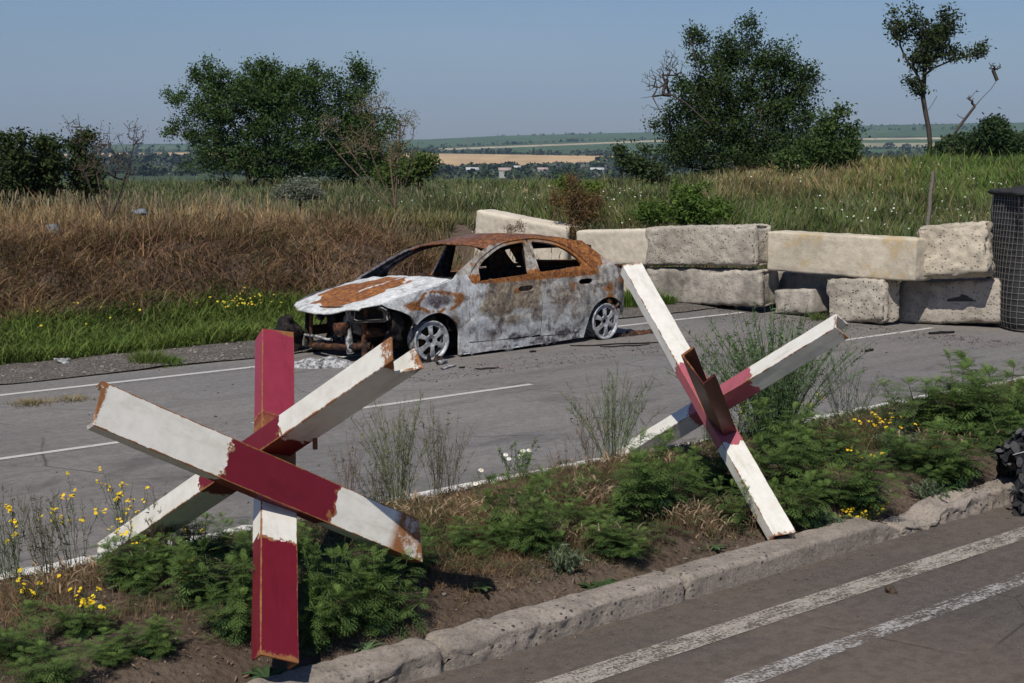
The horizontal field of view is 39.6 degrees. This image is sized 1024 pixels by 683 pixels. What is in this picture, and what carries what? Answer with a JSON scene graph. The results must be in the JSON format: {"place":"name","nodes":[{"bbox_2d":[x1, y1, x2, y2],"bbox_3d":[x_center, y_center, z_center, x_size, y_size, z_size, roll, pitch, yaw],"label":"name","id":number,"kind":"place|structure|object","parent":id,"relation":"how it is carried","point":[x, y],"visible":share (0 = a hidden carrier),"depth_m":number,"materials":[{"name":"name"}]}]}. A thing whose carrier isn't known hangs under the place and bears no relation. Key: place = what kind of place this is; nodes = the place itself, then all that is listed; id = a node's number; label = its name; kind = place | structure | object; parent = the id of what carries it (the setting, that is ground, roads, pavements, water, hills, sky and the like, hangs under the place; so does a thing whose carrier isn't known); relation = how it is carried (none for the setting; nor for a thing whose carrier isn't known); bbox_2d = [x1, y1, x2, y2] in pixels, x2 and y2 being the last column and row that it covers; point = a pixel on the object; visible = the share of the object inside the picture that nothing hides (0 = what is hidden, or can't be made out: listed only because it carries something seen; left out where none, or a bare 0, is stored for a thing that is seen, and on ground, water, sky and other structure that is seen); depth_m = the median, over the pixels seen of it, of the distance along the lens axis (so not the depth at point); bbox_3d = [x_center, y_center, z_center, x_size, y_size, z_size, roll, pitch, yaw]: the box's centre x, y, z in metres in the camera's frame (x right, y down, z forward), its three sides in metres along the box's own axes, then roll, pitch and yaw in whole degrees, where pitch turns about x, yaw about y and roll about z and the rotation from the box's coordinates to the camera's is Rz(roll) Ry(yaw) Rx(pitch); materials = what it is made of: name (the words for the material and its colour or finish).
{"place":"outdoors","nodes":[
{"label":"outdoors","id":0,"kind":"place"},
{"bbox_2d":[0,201,1022,682],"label":"ground","id":1,"kind":"structure","parent":0,"point":[238,655],"depth_m":6.95,"materials":[{"name":"soil"}]},
{"bbox_2d":[0,486,30,583],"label":"flowering weed","id":2,"kind":"object","parent":1,"relation":"on","point":[9,508],"visible":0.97,"depth_m":6.71,"materials":[{"name":"green plant"}]},
{"bbox_2d":[0,126,38,209],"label":"shrub","id":3,"kind":"object","parent":1,"relation":"on","point":[16,164],"visible":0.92,"depth_m":24.69,"materials":[{"name":"green plant"}]},
{"bbox_2d":[0,599,55,664],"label":"ragweed","id":4,"kind":"object","parent":1,"relation":"on","point":[16,636],"visible":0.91,"depth_m":5.67,"materials":[{"name":"green plant"}]},
{"bbox_2d":[5,484,77,576],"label":"wiry weed","id":5,"kind":"object","parent":1,"relation":"on","point":[51,560],"visible":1,"depth_m":6.78,"materials":[{"name":"green plant"}]},
{"bbox_2d":[23,129,73,206],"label":"shrub","id":6,"kind":"object","parent":1,"relation":"on","point":[52,166],"visible":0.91,"depth_m":25.17,"materials":[{"name":"green plant"}]},
{"bbox_2d":[1,638,100,682],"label":"ragweed","id":7,"kind":"object","parent":1,"relation":"on","point":[54,672],"visible":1,"depth_m":5.37,"materials":[{"name":"green plant"}]},
{"bbox_2d":[37,471,97,569],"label":"flowering weed","id":8,"kind":"object","parent":1,"relation":"on","point":[82,520],"visible":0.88,"depth_m":6.97,"materials":[{"name":"green plant"}]},
{"bbox_2d":[43,601,122,640],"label":"ragweed","id":9,"kind":"object","parent":1,"relation":"on","point":[73,624],"visible":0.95,"depth_m":5.93,"materials":[{"name":"green plant"}]},
{"bbox_2d":[57,124,113,207],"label":"shrub","id":10,"kind":"object","parent":1,"relation":"on","point":[78,182],"visible":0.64,"depth_m":25.67,"materials":[{"name":"green plant"}]},
{"bbox_2d":[59,116,150,221],"bbox_3d":[-5.877,-2.486,20.457,1.378,1.582,0.901,1,8,6],"label":"bare shrub","id":11,"kind":"object","parent":1,"relation":"on","point":[104,166],"visible":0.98,"depth_m":20.43,"materials":[{"name":"brown plant"}]},
{"bbox_2d":[82,622,139,667],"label":"ragweed","id":12,"kind":"object","parent":1,"relation":"on","point":[110,656],"visible":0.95,"depth_m":5.63,"materials":[{"name":"green plant"}]},
{"bbox_2d":[90,466,149,532],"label":"flowering weed","id":13,"kind":"object","parent":1,"relation":"on","point":[117,495],"visible":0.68,"depth_m":7.28,"materials":[{"name":"yellow plant"}]},
{"bbox_2d":[91,531,173,594],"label":"ragweed","id":14,"kind":"object","parent":1,"relation":"on","point":[130,582],"visible":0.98,"depth_m":6.59,"materials":[{"name":"green plant"}]},
{"bbox_2d":[113,613,185,660],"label":"ragweed","id":15,"kind":"object","parent":1,"relation":"on","point":[160,645],"visible":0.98,"depth_m":5.69,"materials":[{"name":"green plant"}]},
{"bbox_2d":[131,527,196,581],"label":"ragweed","id":16,"kind":"object","parent":1,"relation":"on","point":[170,553],"visible":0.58,"depth_m":6.87,"materials":[{"name":"green plant"}]},
{"bbox_2d":[160,529,252,609],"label":"ragweed","id":17,"kind":"object","parent":1,"relation":"on","point":[181,562],"visible":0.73,"depth_m":6.36,"materials":[{"name":"green plant"}]},
{"bbox_2d":[175,512,238,557],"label":"ragweed","id":18,"kind":"object","parent":1,"relation":"on","point":[220,531],"visible":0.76,"depth_m":7.12,"materials":[{"name":"green plant"}]},
{"bbox_2d":[188,548,255,646],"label":"ragweed","id":19,"kind":"object","parent":1,"relation":"on","point":[239,627],"visible":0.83,"depth_m":5.89,"materials":[{"name":"green plant"}]},
{"bbox_2d":[87,329,423,668],"bbox_3d":[-1.178,0.576,6.487,1.423,1.418,2.195,-2,8,-16],"label":"anti tank hedgehog","id":20,"kind":"object","parent":1,"relation":"on","point":[271,478],"visible":0.94,"depth_m":5.95,"materials":[{"name":"paint"}]},
{"bbox_2d":[156,48,357,186],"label":"broadleaf tree","id":21,"kind":"object","parent":1,"relation":"on","point":[265,91],"visible":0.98,"depth_m":43.08,"materials":[{"name":"green plant"}]},
{"bbox_2d":[266,172,327,214],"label":"silver sagebrush","id":22,"kind":"object","parent":1,"relation":"on","point":[300,189],"visible":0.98,"depth_m":23.80,"materials":[{"name":"green plant"}]},
{"bbox_2d":[0,281,624,364],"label":"green grass","id":23,"kind":"structure","parent":1,"relation":"on","point":[44,342],"depth_m":16.01,"materials":[{"name":"plant"}]},
{"bbox_2d":[297,537,369,656],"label":"ragweed","id":24,"kind":"object","parent":1,"relation":"on","point":[318,631],"visible":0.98,"depth_m":5.99,"materials":[{"name":"green plant"}]},
{"bbox_2d":[311,540,406,593],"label":"ragweed","id":25,"kind":"object","parent":1,"relation":"on","point":[383,568],"visible":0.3,"depth_m":6.55,"materials":[{"name":"green plant"}]},
{"bbox_2d":[312,51,412,185],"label":"broadleaf tree","id":26,"kind":"object","parent":1,"relation":"on","point":[364,76],"visible":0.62,"depth_m":44.20,"materials":[{"name":"green plant"}]},
{"bbox_2d":[0,302,732,383],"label":"gravel shoulder","id":27,"kind":"object","parent":1,"relation":"on","point":[44,367],"visible":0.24,"depth_m":14.78},
{"bbox_2d":[646,267,778,306],"bbox_3d":[2.817,-0.787,20.161,0.451,0.531,2.163,-6,7,-40],"label":"concrete block","id":28,"kind":"object","parent":27,"relation":"on","point":[747,287],"depth_m":19.79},
{"bbox_2d":[645,224,770,266],"bbox_3d":[2.765,-1.362,20.101,0.455,0.587,2.092,-6,7,-40],"label":"concrete block","id":29,"kind":"object","parent":28,"relation":"on","point":[724,245],"depth_m":19.81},
{"bbox_2d":[314,88,419,207],"bbox_3d":[-2.166,-2.896,21.315,1.596,1.789,1.140,0,8,0],"label":"bare shrub","id":30,"kind":"object","parent":1,"relation":"on","point":[352,143],"visible":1,"depth_m":21.28,"materials":[{"name":"brown plant"}]},
{"bbox_2d":[346,448,417,506],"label":"wiry weed","id":31,"kind":"object","parent":1,"relation":"on","point":[374,491],"visible":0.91,"depth_m":8.00,"materials":[{"name":"green plant"}]},
{"bbox_2d":[339,538,431,639],"bbox_3d":[-0.570,1.112,6.199,0.435,0.467,0.381,1,8,6],"label":"ragweed","id":32,"kind":"object","parent":1,"relation":"on","point":[373,608],"visible":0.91,"depth_m":6.20,"materials":[{"name":"green plant"}]},
{"bbox_2d":[350,387,452,501],"bbox_3d":[-0.656,0.616,8.306,0.502,0.693,0.522,3,8,19],"label":"wiry weed","id":33,"kind":"object","parent":1,"relation":"on","point":[404,467],"visible":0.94,"depth_m":8.30,"materials":[{"name":"green plant"}]},
{"bbox_2d":[368,521,440,575],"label":"ragweed","id":34,"kind":"object","parent":1,"relation":"on","point":[424,557],"visible":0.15,"depth_m":6.83,"materials":[{"name":"green plant"}]},
{"bbox_2d":[369,142,443,191],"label":"shrub","id":35,"kind":"object","parent":1,"relation":"on","point":[423,164],"visible":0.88,"depth_m":37.53,"materials":[{"name":"green plant"}]},
{"bbox_2d":[404,399,476,497],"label":"wiry weed","id":36,"kind":"object","parent":1,"relation":"on","point":[440,470],"visible":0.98,"depth_m":8.32,"materials":[{"name":"green plant"}]},
{"bbox_2d":[444,507,512,555],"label":"ragweed","id":37,"kind":"object","parent":1,"relation":"on","point":[473,543],"visible":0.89,"depth_m":7.21,"materials":[{"name":"green plant"}]},
{"bbox_2d":[0,156,1018,325],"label":"dry grass","id":38,"kind":"structure","parent":1,"relation":"on","point":[16,237],"depth_m":18.44,"materials":[{"name":"plant"}]},
{"bbox_2d":[0,379,1018,682],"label":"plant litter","id":39,"kind":"object","parent":1,"relation":"on","point":[438,571],"visible":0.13,"depth_m":6.78,"materials":[{"name":"brown plant"}]},
{"bbox_2d":[0,144,1023,277],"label":"meadow grass","id":40,"kind":"structure","parent":1,"relation":"on","point":[771,208],"depth_m":28.57,"materials":[{"name":"plant"}]},
{"bbox_2d":[0,376,1023,682],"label":"dry median grass","id":41,"kind":"structure","parent":1,"relation":"on","point":[456,510],"depth_m":7.51,"materials":[{"name":"plant"}]},
{"bbox_2d":[477,449,557,542],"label":"ragweed","id":42,"kind":"object","parent":1,"relation":"on","point":[497,517],"visible":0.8,"depth_m":7.30,"materials":[{"name":"green plant"}]},
{"bbox_2d":[474,209,582,267],"bbox_3d":[0.243,-1.518,24.615,0.471,1.275,2.386,-6,15,-40],"label":"concrete block","id":43,"kind":"object","parent":1,"relation":"on","point":[492,221],"depth_m":24.27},
{"bbox_2d":[498,486,572,559],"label":"ragweed","id":44,"kind":"object","parent":1,"relation":"on","point":[534,536],"visible":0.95,"depth_m":7.10,"materials":[{"name":"green plant"}]},
{"bbox_2d":[527,462,602,510],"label":"ragweed","id":45,"kind":"object","parent":1,"relation":"on","point":[552,484],"visible":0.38,"depth_m":7.96,"materials":[{"name":"green plant"}]},
{"bbox_2d":[110,401,1021,641],"bbox_3d":[1.614,0.809,9.094,12.085,0.168,1.858,-6,10,-40],"label":"green cover","id":46,"kind":"object","parent":1,"relation":"on","point":[496,546],"visible":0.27,"depth_m":7.51,"materials":[{"name":"green plant"}]},
{"bbox_2d":[545,542,589,573],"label":"herb","id":47,"kind":"object","parent":1,"relation":"on","point":[560,561],"visible":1,"depth_m":6.95,"materials":[{"name":"green plant"}]},
{"bbox_2d":[546,438,592,512],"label":"wiry weed","id":48,"kind":"object","parent":1,"relation":"on","point":[560,474],"visible":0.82,"depth_m":7.78,"materials":[{"name":"green plant"}]},
{"bbox_2d":[542,169,611,239],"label":"rusty dock plant","id":49,"kind":"object","parent":1,"relation":"on","point":[575,200],"visible":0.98,"depth_m":23.64,"materials":[{"name":"brown plant"}]},
{"bbox_2d":[548,482,613,540],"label":"ragweed","id":50,"kind":"object","parent":1,"relation":"on","point":[578,514],"visible":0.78,"depth_m":7.46,"materials":[{"name":"green plant"}]},
{"bbox_2d":[560,360,664,458],"bbox_3d":[0.682,0.456,9.359,0.687,0.671,0.358,-1,8,-11],"label":"wiry weed","id":51,"kind":"object","parent":1,"relation":"on","point":[613,423],"visible":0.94,"depth_m":9.39,"materials":[{"name":"green plant"}]},
{"bbox_2d":[576,515,651,559],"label":"ragweed","id":52,"kind":"object","parent":1,"relation":"on","point":[615,548],"visible":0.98,"depth_m":7.17,"materials":[{"name":"green plant"}]},
{"bbox_2d":[617,265,649,292],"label":"concrete block","id":53,"kind":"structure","parent":1,"relation":"on","point":[625,285],"depth_m":21.95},
{"bbox_2d":[576,228,671,265],"bbox_3d":[1.815,-1.460,21.981,0.465,0.573,1.972,-6,7,-40],"label":"concrete block","id":54,"kind":"object","parent":53,"relation":"on","point":[620,247],"depth_m":21.84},
{"bbox_2d":[607,139,674,190],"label":"bush","id":55,"kind":"object","parent":1,"relation":"on","point":[647,169],"visible":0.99,"depth_m":33.63,"materials":[{"name":"green plant"}]},
{"bbox_2d":[600,426,703,524],"bbox_3d":[0.672,0.778,7.797,0.635,0.627,0.556,-5,9,-35],"label":"ragweed","id":56,"kind":"object","parent":1,"relation":"on","point":[631,497],"visible":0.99,"depth_m":7.72,"materials":[{"name":"green plant"}]},
{"bbox_2d":[626,451,723,508],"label":"ragweed","id":57,"kind":"object","parent":1,"relation":"on","point":[691,483],"visible":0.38,"depth_m":8.15,"materials":[{"name":"green plant"}]},
{"bbox_2d":[641,33,710,125],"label":"bare branch tree","id":58,"kind":"object","parent":1,"relation":"on","point":[666,87],"visible":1,"depth_m":40.09,"materials":[{"name":"brown plant"}]},
{"bbox_2d":[630,177,737,226],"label":"leafy bush","id":59,"kind":"object","parent":1,"relation":"on","point":[688,209],"visible":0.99,"depth_m":22.82,"materials":[{"name":"green plant"}]},
{"bbox_2d":[670,445,729,490],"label":"ragweed","id":60,"kind":"object","parent":1,"relation":"on","point":[695,451],"visible":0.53,"depth_m":8.57,"materials":[{"name":"green plant"}]},
{"bbox_2d":[706,476,751,527],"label":"ragweed","id":61,"kind":"object","parent":1,"relation":"on","point":[741,503],"visible":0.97,"depth_m":7.77,"materials":[{"name":"green plant"}]},
{"bbox_2d":[613,263,848,539],"bbox_3d":[1.351,0.306,8.596,1.206,1.458,2.086,-1,8,-10],"label":"anti tank hedgehog","id":62,"kind":"object","parent":1,"relation":"on","point":[711,404],"visible":0.91,"depth_m":8.45,"materials":[{"name":"paint"}]},
{"bbox_2d":[639,7,830,176],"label":"broadleaf tree","id":63,"kind":"object","parent":1,"relation":"on","point":[737,139],"visible":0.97,"depth_m":41.04,"materials":[{"name":"green plant"}]},
{"bbox_2d":[707,435,778,501],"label":"ragweed","id":64,"kind":"object","parent":1,"relation":"on","point":[723,466],"visible":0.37,"depth_m":8.37,"materials":[{"name":"green plant"}]},
{"bbox_2d":[664,299,876,441],"bbox_3d":[1.811,0.191,9.860,1.289,1.001,0.950,5,9,33],"label":"wiry weed","id":65,"kind":"object","parent":1,"relation":"on","point":[781,393],"visible":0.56,"depth_m":9.80,"materials":[{"name":"green plant"}]},
{"bbox_2d":[739,397,822,457],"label":"ragweed","id":66,"kind":"object","parent":1,"relation":"on","point":[806,415],"visible":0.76,"depth_m":9.36,"materials":[{"name":"green plant"}]},
{"bbox_2d":[747,420,850,506],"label":"ragweed","id":67,"kind":"object","parent":1,"relation":"on","point":[795,470],"visible":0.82,"depth_m":8.41,"materials":[{"name":"green plant"}]},
{"bbox_2d":[768,470,836,529],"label":"ragweed","id":68,"kind":"object","parent":1,"relation":"on","point":[797,510],"visible":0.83,"depth_m":7.92,"materials":[{"name":"green plant"}]},
{"bbox_2d":[761,97,870,175],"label":"shrub","id":69,"kind":"object","parent":1,"relation":"on","point":[823,145],"visible":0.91,"depth_m":36.39,"materials":[{"name":"green plant"}]},
{"bbox_2d":[798,414,867,470],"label":"ragweed","id":70,"kind":"object","parent":1,"relation":"on","point":[839,459],"visible":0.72,"depth_m":9.08,"materials":[{"name":"green plant"}]},
{"bbox_2d":[813,353,884,433],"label":"wiry weed","id":71,"kind":"object","parent":1,"relation":"on","point":[844,413],"visible":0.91,"depth_m":10.02,"materials":[{"name":"green plant"}]},
{"bbox_2d":[810,449,906,516],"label":"ragweed","id":72,"kind":"object","parent":1,"relation":"on","point":[859,490],"visible":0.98,"depth_m":8.24,"materials":[{"name":"green plant"}]},
{"bbox_2d":[878,421,956,473],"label":"ragweed","id":73,"kind":"object","parent":1,"relation":"on","point":[904,456],"visible":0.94,"depth_m":9.08,"materials":[{"name":"green plant"}]},
{"bbox_2d":[866,374,991,439],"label":"ragweed","id":74,"kind":"object","parent":1,"relation":"on","point":[918,417],"visible":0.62,"depth_m":10.04,"materials":[{"name":"green plant"}]},
{"bbox_2d":[910,447,963,487],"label":"ragweed","id":75,"kind":"object","parent":1,"relation":"on","point":[940,480],"visible":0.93,"depth_m":8.88,"materials":[{"name":"green plant"}]},
{"bbox_2d":[882,0,996,153],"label":"slender tree","id":76,"kind":"object","parent":1,"relation":"on","point":[932,43],"visible":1,"depth_m":48.91,"materials":[{"name":"green plant"}]},
{"bbox_2d":[894,416,1000,491],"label":"ragweed","id":77,"kind":"object","parent":1,"relation":"on","point":[965,468],"visible":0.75,"depth_m":8.94,"materials":[{"name":"green plant"}]},
{"bbox_2d":[920,125,987,158],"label":"shrub","id":78,"kind":"object","parent":1,"relation":"on","point":[958,142],"visible":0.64,"depth_m":46.26,"materials":[{"name":"green plant"}]},
{"bbox_2d":[899,348,1018,441],"bbox_3d":[3.194,0.419,10.030,0.855,0.696,0.756,-3,8,-22],"label":"ragweed","id":79,"kind":"object","parent":1,"relation":"on","point":[959,399],"visible":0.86,"depth_m":9.95,"materials":[{"name":"green plant"}]},
{"bbox_2d":[946,348,1023,429],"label":"ragweed","id":80,"kind":"object","parent":1,"relation":"on","point":[961,355],"visible":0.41,"depth_m":10.51,"materials":[{"name":"green plant"}]},
{"bbox_2d":[969,107,1014,155],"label":"shrub","id":81,"kind":"object","parent":1,"relation":"on","point":[988,136],"visible":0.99,"depth_m":45.22,"materials":[{"name":"green plant"}]},
{"bbox_2d":[977,386,1023,453],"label":"ragweed","id":82,"kind":"object","parent":1,"relation":"on","point":[1012,426],"visible":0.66,"depth_m":9.53,"materials":[{"name":"green plant"}]},
{"bbox_2d":[990,428,1023,516],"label":"camouflage net","id":83,"kind":"object","parent":1,"relation":"on","point":[1009,457],"visible":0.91,"depth_m":8.79,"materials":[{"name":"fabric"}]},
{"bbox_2d":[0,306,1023,571],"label":"road","id":84,"kind":"structure","parent":0,"point":[506,418],"depth_m":12.36,"materials":[{"name":"asphalt"}]},
{"bbox_2d":[294,356,352,368],"bbox_3d":[-1.944,0.209,14.565,0.798,0.118,0.286,-1,8,-7],"label":"ash heap","id":85,"kind":"object","parent":84,"relation":"on","point":[323,362],"visible":0.77,"depth_m":14.50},
{"bbox_2d":[0,312,743,395],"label":"road edge line","id":86,"kind":"object","parent":84,"relation":"on","point":[254,366],"visible":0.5,"depth_m":14.04,"materials":[{"name":"paint"}]},
{"bbox_2d":[275,233,623,359],"bbox_3d":[-0.606,-0.548,16.234,4.140,1.366,1.810,-7,10,-41],"label":"burnt out car","id":87,"kind":"object","parent":84,"relation":"on","point":[470,307],"visible":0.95,"depth_m":15.59,"materials":[{"name":"paint"}]},
{"bbox_2d":[0,327,930,459],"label":"road dashed line","id":88,"kind":"object","parent":84,"relation":"on","point":[22,455],"visible":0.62,"depth_m":12.50,"materials":[{"name":"paint"}]},
{"bbox_2d":[0,376,1023,579],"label":"median kerb","id":89,"kind":"structure","parent":84,"relation":"on","point":[242,527],"depth_m":8.79,"materials":[{"name":"concrete"}]},
{"bbox_2d":[35,308,1020,522],"bbox_3d":[-0.904,0.375,13.665,14.028,0.032,7.042,-7,10,-41],"label":"road debris","id":90,"kind":"object","parent":84,"relation":"on","point":[995,341],"visible":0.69,"depth_m":16.38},
{"bbox_2d":[774,287,828,313],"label":"concrete block","id":91,"kind":"object","parent":84,"relation":"on","point":[799,300],"depth_m":18.94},
{"bbox_2d":[826,277,899,323],"bbox_3d":[4.509,-0.544,18.277,0.401,0.602,0.934,-6,7,-40],"label":"concrete block","id":92,"kind":"object","parent":84,"relation":"on","point":[860,300],"depth_m":18.05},
{"bbox_2d":[767,230,930,280],"bbox_3d":[4.339,-1.126,18.465,0.394,0.546,2.289,-7,10,-42],"label":"concrete block","id":93,"kind":"object","parent":92,"relation":"on","point":[896,258],"depth_m":18.23,"materials":[{"name":"concrete"}]},
{"bbox_2d":[898,277,1000,323],"bbox_3d":[5.649,-0.521,18.082,1.395,0.580,0.446,1,6,27],"label":"concrete block","id":94,"kind":"object","parent":84,"relation":"on","point":[958,300],"depth_m":17.91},
{"bbox_2d":[916,221,995,279],"bbox_3d":[5.508,-1.127,17.677,0.908,0.713,0.509,-3,3,27],"label":"concrete block","id":95,"kind":"object","parent":94,"relation":"on","point":[958,250],"depth_m":17.47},
{"bbox_2d":[984,185,1023,332],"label":"wire basket barrier","id":96,"kind":"object","parent":84,"relation":"on","point":[1007,219],"visible":0.77,"depth_m":17.42,"materials":[{"name":"metal"}]},
{"bbox_2d":[0,0,1023,145],"label":"sky","id":97,"kind":"structure","parent":0,"point":[466,68],"materials":[{"name":"blue"}]},
{"bbox_2d":[28,122,1023,183],"bbox_3d":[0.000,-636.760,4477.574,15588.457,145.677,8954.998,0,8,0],"label":"hills","id":98,"kind":"structure","parent":0,"point":[906,134],"depth_m":2435.79,"materials":[{"name":"plant"}]},
{"bbox_2d":[0,148,988,178],"bbox_3d":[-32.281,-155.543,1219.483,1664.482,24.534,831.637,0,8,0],"label":"village trees","id":99,"kind":"object","parent":98,"relation":"on","point":[154,164],"visible":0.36,"depth_m":1064.15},
{"bbox_2d":[383,146,625,155],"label":"tree belt","id":100,"kind":"object","parent":98,"relation":"on","point":[533,152],"visible":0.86,"depth_m":1910.02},
{"bbox_2d":[409,504,1023,682],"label":"road","id":101,"kind":"structure","parent":0,"point":[980,641],"depth_m":6.57,"materials":[{"name":"asphalt"}]},
{"bbox_2d":[246,477,1015,682],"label":"kerb","id":102,"kind":"structure","parent":101,"relation":"on","point":[440,651],"depth_m":6.77,"materials":[{"name":"concrete"}]},
{"bbox_2d":[537,527,1023,682],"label":"road marking","id":103,"kind":"object","parent":101,"relation":"on","point":[807,603],"visible":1,"depth_m":6.77,"materials":[{"name":"paint"}]},
{"bbox_2d":[721,573,1023,682],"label":"road thin line","id":104,"kind":"object","parent":101,"relation":"on","point":[831,646],"visible":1,"depth_m":6.36,"materials":[{"name":"paint"}]},
{"bbox_2d":[770,271,846,305],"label":"concrete block","id":105,"kind":"object","parent":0,"point":[787,280],"depth_m":19.60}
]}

